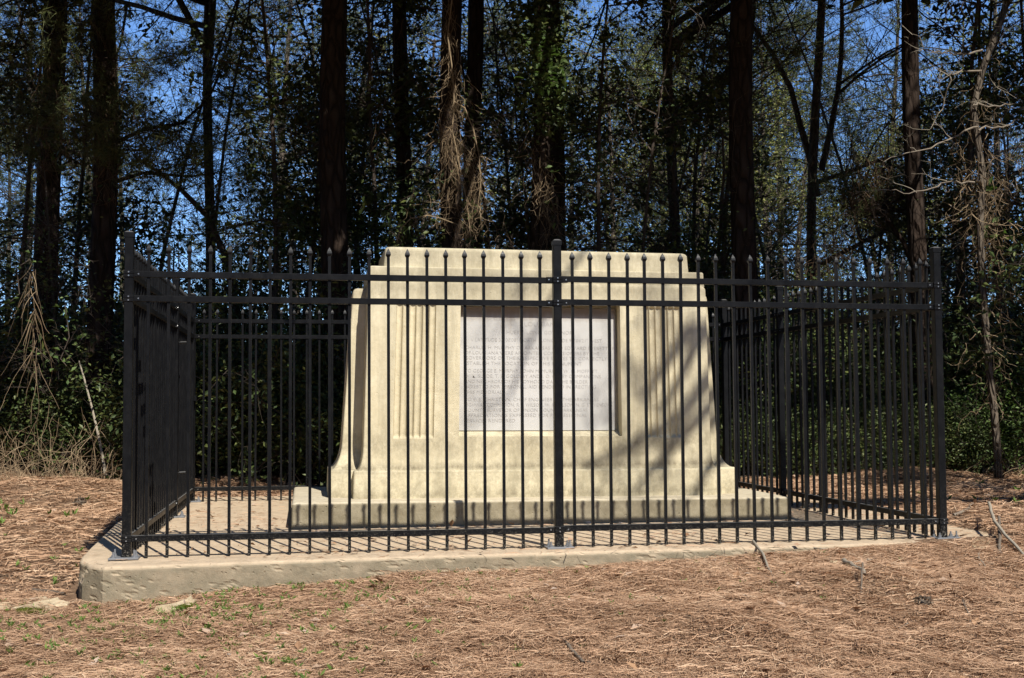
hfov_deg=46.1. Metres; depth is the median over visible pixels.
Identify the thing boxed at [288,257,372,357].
shrub
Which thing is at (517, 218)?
evergreen tree
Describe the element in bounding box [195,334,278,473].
shrub
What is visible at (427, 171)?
sapling
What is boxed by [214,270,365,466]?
shrub
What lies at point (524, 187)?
sapling
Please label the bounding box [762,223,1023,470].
shrub
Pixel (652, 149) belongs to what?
sapling
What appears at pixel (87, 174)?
tree
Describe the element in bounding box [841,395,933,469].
shrub
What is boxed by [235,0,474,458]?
evergreen tree
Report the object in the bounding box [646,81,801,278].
sapling
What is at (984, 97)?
evergreen tree
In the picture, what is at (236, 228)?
sapling
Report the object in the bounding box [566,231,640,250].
shrub
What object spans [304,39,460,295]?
pine tree
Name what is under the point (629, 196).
deciduous tree
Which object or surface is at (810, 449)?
shrub
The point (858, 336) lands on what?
shrub
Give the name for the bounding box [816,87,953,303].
deciduous tree
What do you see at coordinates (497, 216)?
evergreen tree
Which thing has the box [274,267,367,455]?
shrub
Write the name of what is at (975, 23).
sapling
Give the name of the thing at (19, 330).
evergreen tree
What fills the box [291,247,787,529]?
stone monument
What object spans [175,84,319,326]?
sapling
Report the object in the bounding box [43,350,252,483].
shrub
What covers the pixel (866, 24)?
sky
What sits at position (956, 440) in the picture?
shrub
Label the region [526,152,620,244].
sapling
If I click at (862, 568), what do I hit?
fallen branch
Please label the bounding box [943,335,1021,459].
shrub
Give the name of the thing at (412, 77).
dead vine
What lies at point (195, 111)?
pine bough
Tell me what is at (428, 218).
dead vine
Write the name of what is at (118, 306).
shrub
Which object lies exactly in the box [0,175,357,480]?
shrub
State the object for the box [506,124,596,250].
dead vine
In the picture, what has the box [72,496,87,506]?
pine cone
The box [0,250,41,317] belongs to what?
climbing vine
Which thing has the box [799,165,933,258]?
pine bough
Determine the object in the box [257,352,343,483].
shrub
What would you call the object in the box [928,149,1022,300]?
deciduous tree
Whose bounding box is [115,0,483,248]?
pine tree
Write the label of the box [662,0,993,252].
pine tree
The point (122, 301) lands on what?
shrub
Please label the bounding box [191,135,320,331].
pine tree
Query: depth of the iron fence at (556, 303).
7.61 m
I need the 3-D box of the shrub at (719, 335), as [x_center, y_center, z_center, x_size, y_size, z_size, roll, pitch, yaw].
[3.133,0.361,15.184,3.190,2.935,3.221,-2,-3,22]
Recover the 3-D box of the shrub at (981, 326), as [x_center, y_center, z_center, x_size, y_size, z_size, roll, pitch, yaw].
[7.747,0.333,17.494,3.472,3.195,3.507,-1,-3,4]
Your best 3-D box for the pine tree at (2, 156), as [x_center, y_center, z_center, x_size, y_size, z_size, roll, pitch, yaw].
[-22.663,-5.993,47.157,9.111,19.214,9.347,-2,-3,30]
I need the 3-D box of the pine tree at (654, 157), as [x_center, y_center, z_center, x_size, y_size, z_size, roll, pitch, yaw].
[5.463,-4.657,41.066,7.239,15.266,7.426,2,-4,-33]
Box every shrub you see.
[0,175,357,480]
[0,239,119,470]
[0,240,220,460]
[0,250,117,465]
[0,267,123,349]
[0,325,114,476]
[0,342,122,475]
[1,217,314,469]
[16,259,247,461]
[21,360,122,473]
[29,220,320,462]
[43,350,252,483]
[67,207,357,376]
[195,308,343,492]
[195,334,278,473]
[197,364,326,477]
[212,328,327,467]
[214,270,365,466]
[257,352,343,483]
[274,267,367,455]
[283,281,324,353]
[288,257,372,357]
[466,222,635,252]
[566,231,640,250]
[630,206,949,404]
[640,239,808,399]
[690,262,891,434]
[707,212,961,472]
[708,197,1023,442]
[709,254,787,408]
[712,348,758,434]
[715,396,798,476]
[718,258,962,404]
[719,391,817,477]
[720,391,835,477]
[731,392,827,477]
[749,394,854,476]
[756,242,949,361]
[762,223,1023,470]
[762,335,900,416]
[772,392,878,475]
[795,338,974,415]
[798,396,902,473]
[809,311,981,398]
[809,390,917,472]
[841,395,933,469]
[846,388,954,469]
[876,389,978,471]
[881,397,991,471]
[895,317,1023,446]
[906,267,1023,454]
[914,392,1023,472]
[918,333,1023,475]
[934,391,1022,473]
[942,266,1023,353]
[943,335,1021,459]
[944,363,1023,471]
[948,336,1023,466]
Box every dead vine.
[1,263,58,424]
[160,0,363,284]
[345,0,463,241]
[387,133,513,249]
[389,210,464,246]
[414,0,489,245]
[436,0,474,248]
[452,98,496,221]
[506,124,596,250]
[934,59,1023,436]
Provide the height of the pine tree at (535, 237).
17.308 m
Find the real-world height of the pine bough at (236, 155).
1.458 m
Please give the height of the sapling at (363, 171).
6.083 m
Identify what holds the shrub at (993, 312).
on the ground
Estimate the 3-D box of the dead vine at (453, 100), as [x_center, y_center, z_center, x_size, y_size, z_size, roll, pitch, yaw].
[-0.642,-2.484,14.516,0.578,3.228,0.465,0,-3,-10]
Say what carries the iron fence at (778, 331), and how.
on the concrete slab
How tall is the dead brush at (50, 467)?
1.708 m
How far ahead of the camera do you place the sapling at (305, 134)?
19.74 m
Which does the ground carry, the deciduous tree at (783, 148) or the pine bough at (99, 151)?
the deciduous tree at (783, 148)
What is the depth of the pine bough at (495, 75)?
16.34 m
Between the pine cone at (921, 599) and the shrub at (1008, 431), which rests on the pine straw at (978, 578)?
the pine cone at (921, 599)
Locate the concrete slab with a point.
(102, 578)
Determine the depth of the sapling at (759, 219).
20.39 m
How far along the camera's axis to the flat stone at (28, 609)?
6.68 m
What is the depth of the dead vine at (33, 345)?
13.03 m
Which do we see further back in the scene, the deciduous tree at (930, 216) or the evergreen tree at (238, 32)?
the deciduous tree at (930, 216)
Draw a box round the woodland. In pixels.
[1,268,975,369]
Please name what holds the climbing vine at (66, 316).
attached to the shrub at (87, 353)
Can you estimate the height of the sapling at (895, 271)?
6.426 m
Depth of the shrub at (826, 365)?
14.11 m
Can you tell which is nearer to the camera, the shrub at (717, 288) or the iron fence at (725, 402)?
the iron fence at (725, 402)
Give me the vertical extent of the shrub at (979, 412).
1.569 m
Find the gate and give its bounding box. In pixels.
[178,288,196,511]
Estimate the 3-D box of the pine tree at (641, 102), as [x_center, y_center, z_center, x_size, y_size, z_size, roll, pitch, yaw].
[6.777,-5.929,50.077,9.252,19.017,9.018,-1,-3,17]
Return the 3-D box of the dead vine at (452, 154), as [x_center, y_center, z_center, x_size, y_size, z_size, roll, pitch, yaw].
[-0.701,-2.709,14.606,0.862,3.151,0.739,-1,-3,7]
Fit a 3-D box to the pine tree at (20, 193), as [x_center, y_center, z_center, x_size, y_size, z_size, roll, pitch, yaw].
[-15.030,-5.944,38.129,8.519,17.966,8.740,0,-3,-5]
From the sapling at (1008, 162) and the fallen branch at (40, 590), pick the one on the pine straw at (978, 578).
the fallen branch at (40, 590)
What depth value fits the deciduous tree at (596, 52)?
46.70 m
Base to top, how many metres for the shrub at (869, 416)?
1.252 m
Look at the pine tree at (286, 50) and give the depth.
31.34 m
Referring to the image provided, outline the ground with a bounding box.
[0,457,1023,677]
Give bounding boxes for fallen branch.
[31,588,65,594]
[79,361,106,475]
[558,633,593,663]
[752,540,777,585]
[841,558,865,575]
[860,562,863,593]
[952,498,978,516]
[961,598,970,631]
[978,550,1002,574]
[987,501,1023,554]
[997,516,1001,554]
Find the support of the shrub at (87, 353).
on the ground
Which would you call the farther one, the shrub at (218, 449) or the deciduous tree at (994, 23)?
the deciduous tree at (994, 23)
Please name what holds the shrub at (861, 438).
on the ground
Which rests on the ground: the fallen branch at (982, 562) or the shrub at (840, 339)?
the shrub at (840, 339)
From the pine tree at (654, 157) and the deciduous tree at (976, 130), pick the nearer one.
the deciduous tree at (976, 130)
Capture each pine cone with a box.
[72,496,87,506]
[912,595,933,606]
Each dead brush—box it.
[0,400,122,483]
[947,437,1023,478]
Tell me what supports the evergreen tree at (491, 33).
on the ground
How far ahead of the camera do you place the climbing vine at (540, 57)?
14.22 m
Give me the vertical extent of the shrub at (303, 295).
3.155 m
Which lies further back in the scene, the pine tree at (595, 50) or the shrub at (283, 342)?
the pine tree at (595, 50)
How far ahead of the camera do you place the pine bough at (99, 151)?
13.87 m
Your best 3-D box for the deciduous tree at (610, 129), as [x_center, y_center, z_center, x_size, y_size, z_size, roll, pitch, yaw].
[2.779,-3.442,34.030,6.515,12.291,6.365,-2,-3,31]
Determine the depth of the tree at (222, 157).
16.21 m
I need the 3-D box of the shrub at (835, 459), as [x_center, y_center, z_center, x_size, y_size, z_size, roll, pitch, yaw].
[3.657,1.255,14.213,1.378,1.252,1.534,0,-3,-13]
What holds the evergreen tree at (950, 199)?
on the ground
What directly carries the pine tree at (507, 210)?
on the ground
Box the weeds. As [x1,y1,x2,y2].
[0,479,1023,677]
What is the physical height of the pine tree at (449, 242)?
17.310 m
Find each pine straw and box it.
[0,523,1023,677]
[56,491,996,563]
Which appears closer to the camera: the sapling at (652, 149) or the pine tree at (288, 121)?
the sapling at (652, 149)
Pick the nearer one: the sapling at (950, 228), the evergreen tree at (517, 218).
the evergreen tree at (517, 218)
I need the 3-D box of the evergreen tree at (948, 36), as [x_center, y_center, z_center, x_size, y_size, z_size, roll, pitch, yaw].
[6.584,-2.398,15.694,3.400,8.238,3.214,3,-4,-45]
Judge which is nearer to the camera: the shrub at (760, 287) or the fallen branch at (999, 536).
the fallen branch at (999, 536)
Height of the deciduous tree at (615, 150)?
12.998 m
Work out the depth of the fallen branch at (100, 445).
13.18 m
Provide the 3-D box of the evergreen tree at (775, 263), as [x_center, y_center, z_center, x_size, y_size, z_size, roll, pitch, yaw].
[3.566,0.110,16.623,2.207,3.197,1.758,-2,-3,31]
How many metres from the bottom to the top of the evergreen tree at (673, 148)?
5.909 m
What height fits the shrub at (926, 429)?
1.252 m
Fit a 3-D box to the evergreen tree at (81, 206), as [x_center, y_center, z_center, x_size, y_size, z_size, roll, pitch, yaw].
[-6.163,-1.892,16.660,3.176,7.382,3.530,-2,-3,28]
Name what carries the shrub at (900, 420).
on the ground
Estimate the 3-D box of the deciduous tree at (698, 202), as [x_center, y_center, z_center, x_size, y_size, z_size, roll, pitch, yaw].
[4.916,-3.246,32.336,6.099,11.671,5.492,0,-3,-10]
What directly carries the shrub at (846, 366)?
on the ground
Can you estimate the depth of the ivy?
14.50 m
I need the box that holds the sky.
[0,0,1023,341]
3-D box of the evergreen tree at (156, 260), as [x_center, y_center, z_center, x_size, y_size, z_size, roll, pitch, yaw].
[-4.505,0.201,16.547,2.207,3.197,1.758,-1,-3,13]
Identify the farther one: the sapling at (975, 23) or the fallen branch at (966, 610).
the sapling at (975, 23)
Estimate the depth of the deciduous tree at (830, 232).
36.72 m
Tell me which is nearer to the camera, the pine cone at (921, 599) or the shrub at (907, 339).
the pine cone at (921, 599)
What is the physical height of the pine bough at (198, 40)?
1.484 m
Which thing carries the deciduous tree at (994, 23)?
on the ground
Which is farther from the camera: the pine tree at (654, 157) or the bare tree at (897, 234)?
the pine tree at (654, 157)
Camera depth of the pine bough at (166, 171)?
15.11 m
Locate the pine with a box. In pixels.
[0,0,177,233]
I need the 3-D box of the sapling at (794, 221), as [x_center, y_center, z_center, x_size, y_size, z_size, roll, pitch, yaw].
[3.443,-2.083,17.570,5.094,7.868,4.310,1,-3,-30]
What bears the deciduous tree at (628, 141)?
on the ground
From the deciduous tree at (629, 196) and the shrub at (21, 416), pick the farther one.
the deciduous tree at (629, 196)
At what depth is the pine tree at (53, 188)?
14.88 m
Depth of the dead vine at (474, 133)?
14.50 m
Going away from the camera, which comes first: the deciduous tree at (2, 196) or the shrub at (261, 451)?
the shrub at (261, 451)
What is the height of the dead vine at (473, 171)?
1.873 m
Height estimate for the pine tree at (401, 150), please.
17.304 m
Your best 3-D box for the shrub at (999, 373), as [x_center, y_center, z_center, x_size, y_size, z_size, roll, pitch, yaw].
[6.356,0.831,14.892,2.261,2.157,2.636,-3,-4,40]
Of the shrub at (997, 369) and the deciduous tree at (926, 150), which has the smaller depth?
the shrub at (997, 369)
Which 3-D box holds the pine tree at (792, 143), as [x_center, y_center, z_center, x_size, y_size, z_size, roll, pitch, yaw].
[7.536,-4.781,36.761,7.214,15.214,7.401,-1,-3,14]
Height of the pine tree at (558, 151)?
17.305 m
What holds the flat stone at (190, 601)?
on the ground
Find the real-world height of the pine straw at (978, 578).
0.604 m
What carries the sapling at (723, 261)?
on the ground
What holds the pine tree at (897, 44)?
on the ground
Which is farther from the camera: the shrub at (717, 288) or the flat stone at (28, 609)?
the shrub at (717, 288)
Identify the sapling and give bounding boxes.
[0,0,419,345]
[0,3,122,371]
[0,52,123,475]
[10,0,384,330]
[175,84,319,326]
[181,186,268,334]
[183,0,496,315]
[231,1,531,273]
[254,0,615,290]
[292,48,431,319]
[358,0,701,257]
[384,147,505,240]
[387,2,706,263]
[410,33,712,293]
[414,0,844,287]
[526,0,905,344]
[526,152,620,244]
[563,0,801,320]
[588,0,900,324]
[606,41,838,291]
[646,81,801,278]
[664,0,1019,341]
[698,170,800,332]
[783,0,1023,372]
[787,86,959,347]
[839,48,1021,326]
[858,0,1023,337]
[876,126,1019,314]
[896,51,1023,335]
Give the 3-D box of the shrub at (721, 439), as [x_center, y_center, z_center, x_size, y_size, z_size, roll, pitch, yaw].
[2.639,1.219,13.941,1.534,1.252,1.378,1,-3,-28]
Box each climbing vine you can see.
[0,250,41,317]
[37,297,87,384]
[516,15,572,99]
[544,160,571,248]
[974,88,1023,239]
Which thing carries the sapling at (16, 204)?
on the ground
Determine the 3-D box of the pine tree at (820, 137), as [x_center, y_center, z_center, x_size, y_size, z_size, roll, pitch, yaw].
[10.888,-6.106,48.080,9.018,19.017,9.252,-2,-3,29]
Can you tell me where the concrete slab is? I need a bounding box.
[78,488,995,607]
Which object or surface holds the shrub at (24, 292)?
on the ground
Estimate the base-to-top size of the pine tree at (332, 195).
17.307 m
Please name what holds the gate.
attached to the iron fence at (725, 402)
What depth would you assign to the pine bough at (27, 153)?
14.45 m
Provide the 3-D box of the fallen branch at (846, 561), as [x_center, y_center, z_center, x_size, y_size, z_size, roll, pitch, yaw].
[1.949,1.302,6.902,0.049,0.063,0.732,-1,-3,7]
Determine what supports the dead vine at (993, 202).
attached to the deciduous tree at (976, 130)
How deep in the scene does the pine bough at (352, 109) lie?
16.06 m
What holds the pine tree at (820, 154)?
on the ground
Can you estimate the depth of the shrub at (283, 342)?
14.59 m
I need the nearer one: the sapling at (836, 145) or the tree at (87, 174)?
the sapling at (836, 145)
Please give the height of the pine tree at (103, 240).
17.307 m
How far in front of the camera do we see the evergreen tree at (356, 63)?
17.85 m
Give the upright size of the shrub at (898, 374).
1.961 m
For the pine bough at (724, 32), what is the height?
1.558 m
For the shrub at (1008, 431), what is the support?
on the ground
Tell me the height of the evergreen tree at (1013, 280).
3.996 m
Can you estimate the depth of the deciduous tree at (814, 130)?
18.30 m
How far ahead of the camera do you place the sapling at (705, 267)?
18.70 m
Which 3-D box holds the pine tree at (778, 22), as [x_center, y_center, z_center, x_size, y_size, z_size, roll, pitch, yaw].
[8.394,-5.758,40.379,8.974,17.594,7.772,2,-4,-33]
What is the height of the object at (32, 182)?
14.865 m
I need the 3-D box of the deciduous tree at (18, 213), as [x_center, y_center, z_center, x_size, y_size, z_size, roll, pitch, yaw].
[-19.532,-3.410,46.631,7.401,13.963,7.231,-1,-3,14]
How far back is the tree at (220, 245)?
16.10 m
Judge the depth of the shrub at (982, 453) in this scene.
14.13 m
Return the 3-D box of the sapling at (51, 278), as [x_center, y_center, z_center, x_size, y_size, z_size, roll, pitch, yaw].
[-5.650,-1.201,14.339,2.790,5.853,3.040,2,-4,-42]
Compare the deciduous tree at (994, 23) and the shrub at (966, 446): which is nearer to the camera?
the shrub at (966, 446)
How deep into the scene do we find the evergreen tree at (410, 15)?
16.70 m
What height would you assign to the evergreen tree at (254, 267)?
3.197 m
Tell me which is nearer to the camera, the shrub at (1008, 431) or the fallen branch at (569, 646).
the fallen branch at (569, 646)
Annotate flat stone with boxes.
[0,596,69,614]
[154,596,195,613]
[971,539,988,548]
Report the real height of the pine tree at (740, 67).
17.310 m
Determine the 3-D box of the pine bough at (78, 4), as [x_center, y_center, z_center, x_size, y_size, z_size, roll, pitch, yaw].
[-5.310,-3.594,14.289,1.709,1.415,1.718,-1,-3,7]
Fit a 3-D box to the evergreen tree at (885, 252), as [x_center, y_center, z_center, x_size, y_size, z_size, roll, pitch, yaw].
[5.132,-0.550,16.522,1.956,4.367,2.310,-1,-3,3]
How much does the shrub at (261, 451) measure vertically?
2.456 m
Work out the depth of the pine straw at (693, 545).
8.18 m
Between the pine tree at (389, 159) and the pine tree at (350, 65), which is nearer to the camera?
the pine tree at (350, 65)
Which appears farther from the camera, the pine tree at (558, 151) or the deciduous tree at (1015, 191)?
the deciduous tree at (1015, 191)
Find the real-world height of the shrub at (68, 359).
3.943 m
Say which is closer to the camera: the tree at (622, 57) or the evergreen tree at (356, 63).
the evergreen tree at (356, 63)
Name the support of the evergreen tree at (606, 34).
on the ground
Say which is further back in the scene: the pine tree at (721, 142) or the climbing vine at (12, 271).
the pine tree at (721, 142)
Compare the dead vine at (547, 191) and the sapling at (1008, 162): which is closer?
the dead vine at (547, 191)
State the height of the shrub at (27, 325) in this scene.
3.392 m
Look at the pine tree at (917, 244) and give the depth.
14.77 m
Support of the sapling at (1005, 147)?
on the ground
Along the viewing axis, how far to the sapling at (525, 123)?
15.94 m
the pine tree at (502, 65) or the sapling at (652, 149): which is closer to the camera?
the sapling at (652, 149)
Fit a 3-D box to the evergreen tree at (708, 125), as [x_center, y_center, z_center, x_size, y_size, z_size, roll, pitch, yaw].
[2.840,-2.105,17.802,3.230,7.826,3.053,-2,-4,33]
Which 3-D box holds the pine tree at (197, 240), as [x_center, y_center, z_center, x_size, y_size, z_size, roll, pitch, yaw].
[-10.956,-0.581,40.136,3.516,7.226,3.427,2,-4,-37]
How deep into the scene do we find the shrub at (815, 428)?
13.77 m
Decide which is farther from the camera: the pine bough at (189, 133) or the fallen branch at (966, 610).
the pine bough at (189, 133)
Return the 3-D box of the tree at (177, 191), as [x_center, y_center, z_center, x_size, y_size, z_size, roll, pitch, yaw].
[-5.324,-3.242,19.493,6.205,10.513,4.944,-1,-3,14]
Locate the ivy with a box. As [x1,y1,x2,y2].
[488,0,593,156]
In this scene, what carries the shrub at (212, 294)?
on the ground
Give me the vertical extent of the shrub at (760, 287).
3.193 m
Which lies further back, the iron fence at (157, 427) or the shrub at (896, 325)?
the shrub at (896, 325)
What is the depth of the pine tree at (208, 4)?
19.53 m
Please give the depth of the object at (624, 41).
16.38 m
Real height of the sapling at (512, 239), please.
6.797 m
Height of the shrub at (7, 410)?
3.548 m
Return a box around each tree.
[0,0,35,270]
[0,0,98,379]
[0,0,117,471]
[0,0,152,466]
[0,0,179,317]
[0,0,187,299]
[0,0,208,402]
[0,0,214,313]
[0,69,35,309]
[0,73,87,317]
[0,75,118,326]
[1,0,391,327]
[2,0,347,477]
[12,24,224,310]
[33,0,67,469]
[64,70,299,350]
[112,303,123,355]
[114,244,231,351]
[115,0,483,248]
[123,0,430,472]
[129,0,395,314]
[141,0,409,309]
[151,217,205,304]
[182,0,498,292]
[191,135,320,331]
[193,0,423,305]
[196,243,301,351]
[201,0,832,246]
[211,0,430,400]
[226,0,432,333]
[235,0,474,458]
[244,0,970,250]
[247,0,466,340]
[256,0,881,249]
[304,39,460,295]
[315,1,526,270]
[316,0,526,293]
[346,0,636,246]
[373,0,533,249]
[392,0,610,250]
[411,0,631,246]
[415,0,595,241]
[439,0,862,248]
[440,0,633,250]
[481,136,581,248]
[484,0,759,473]
[487,7,660,251]
[500,0,730,312]
[510,0,719,265]
[564,55,688,251]
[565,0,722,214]
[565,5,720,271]
[567,17,784,407]
[567,87,710,251]
[568,0,772,254]
[568,132,656,250]
[581,5,726,251]
[589,38,701,245]
[590,14,803,291]
[594,0,818,274]
[601,0,795,330]
[613,3,802,264]
[620,0,871,297]
[640,0,874,313]
[643,0,932,420]
[649,131,832,405]
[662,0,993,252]
[680,0,878,301]
[680,1,877,296]
[698,36,866,318]
[703,249,827,346]
[714,5,904,325]
[717,0,1023,342]
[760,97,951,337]
[774,0,1023,298]
[787,178,884,322]
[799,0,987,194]
[800,145,1017,407]
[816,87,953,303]
[824,73,986,326]
[829,0,1023,287]
[832,152,958,402]
[843,0,1023,305]
[847,0,1023,397]
[853,0,1023,478]
[863,59,1013,314]
[867,0,1023,345]
[884,0,1023,448]
[906,0,1023,430]
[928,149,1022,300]
[944,207,1023,387]
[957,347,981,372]
[973,130,1023,322]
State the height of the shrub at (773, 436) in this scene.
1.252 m
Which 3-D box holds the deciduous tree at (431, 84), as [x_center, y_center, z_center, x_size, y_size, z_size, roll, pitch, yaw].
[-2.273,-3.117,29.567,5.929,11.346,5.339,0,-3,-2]
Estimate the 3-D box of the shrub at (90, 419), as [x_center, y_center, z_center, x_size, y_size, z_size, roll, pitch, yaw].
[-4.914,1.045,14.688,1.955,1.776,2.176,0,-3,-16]
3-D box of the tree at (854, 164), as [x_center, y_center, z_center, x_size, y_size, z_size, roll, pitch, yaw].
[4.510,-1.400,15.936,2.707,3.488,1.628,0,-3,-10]
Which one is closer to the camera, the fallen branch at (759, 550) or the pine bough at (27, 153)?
the fallen branch at (759, 550)
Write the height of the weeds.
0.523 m
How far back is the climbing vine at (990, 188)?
13.84 m
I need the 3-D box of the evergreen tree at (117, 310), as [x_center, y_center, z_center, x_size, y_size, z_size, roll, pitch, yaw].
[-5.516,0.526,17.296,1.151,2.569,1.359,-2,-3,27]
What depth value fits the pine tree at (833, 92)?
35.78 m
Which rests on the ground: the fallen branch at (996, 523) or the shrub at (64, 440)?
the shrub at (64, 440)
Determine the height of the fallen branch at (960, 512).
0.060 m
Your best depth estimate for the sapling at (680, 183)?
16.53 m
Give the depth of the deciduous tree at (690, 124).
42.56 m
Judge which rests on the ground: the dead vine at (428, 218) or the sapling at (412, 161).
the sapling at (412, 161)
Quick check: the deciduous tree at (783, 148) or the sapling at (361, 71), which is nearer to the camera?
the sapling at (361, 71)
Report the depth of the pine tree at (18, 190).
42.34 m
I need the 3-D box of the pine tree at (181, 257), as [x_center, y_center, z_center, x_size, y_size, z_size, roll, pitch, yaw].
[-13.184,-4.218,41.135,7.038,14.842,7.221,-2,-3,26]
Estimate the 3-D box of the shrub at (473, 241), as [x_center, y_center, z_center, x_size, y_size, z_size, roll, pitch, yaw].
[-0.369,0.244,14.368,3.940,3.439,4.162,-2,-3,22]
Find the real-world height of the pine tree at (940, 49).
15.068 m
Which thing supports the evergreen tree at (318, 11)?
on the ground
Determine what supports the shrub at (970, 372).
on the ground
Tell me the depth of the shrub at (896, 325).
16.08 m
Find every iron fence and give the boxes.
[108,231,960,560]
[132,250,185,552]
[190,293,729,501]
[723,260,935,535]
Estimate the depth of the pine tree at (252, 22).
34.79 m
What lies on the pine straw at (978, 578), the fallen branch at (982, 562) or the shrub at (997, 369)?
the fallen branch at (982, 562)
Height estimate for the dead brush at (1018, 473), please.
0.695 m
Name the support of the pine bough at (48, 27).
attached to the pine tree at (103, 240)
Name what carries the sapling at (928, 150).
on the ground
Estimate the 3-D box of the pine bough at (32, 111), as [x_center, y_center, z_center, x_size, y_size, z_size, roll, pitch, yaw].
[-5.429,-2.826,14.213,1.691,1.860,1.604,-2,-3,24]
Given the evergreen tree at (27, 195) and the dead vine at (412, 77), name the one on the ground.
the evergreen tree at (27, 195)
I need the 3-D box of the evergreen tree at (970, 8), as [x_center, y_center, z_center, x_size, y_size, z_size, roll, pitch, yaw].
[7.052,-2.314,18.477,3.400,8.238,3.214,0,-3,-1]
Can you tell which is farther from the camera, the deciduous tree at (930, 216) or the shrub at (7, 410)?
the deciduous tree at (930, 216)
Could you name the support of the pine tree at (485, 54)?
on the ground
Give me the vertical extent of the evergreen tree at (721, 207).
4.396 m
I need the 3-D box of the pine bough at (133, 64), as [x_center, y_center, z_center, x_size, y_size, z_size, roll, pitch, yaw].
[-4.720,-3.067,14.310,2.006,1.260,1.457,0,-3,-10]
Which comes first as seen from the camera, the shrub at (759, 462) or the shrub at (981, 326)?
the shrub at (759, 462)
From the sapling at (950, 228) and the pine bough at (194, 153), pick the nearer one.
the pine bough at (194, 153)
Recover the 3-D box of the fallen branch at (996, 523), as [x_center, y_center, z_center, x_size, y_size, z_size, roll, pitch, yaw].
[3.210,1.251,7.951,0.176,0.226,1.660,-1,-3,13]
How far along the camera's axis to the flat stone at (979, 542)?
7.67 m
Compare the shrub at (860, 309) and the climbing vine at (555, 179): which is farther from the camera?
the shrub at (860, 309)
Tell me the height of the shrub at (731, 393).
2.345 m
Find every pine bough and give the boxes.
[0,0,150,78]
[0,1,106,98]
[0,21,140,169]
[0,112,89,206]
[31,21,198,130]
[42,61,197,181]
[63,97,225,193]
[118,34,283,165]
[118,125,270,230]
[124,127,226,203]
[137,0,254,102]
[146,112,220,163]
[345,67,439,174]
[426,40,534,132]
[657,0,793,93]
[695,12,833,95]
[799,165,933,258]
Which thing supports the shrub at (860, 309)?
on the ground

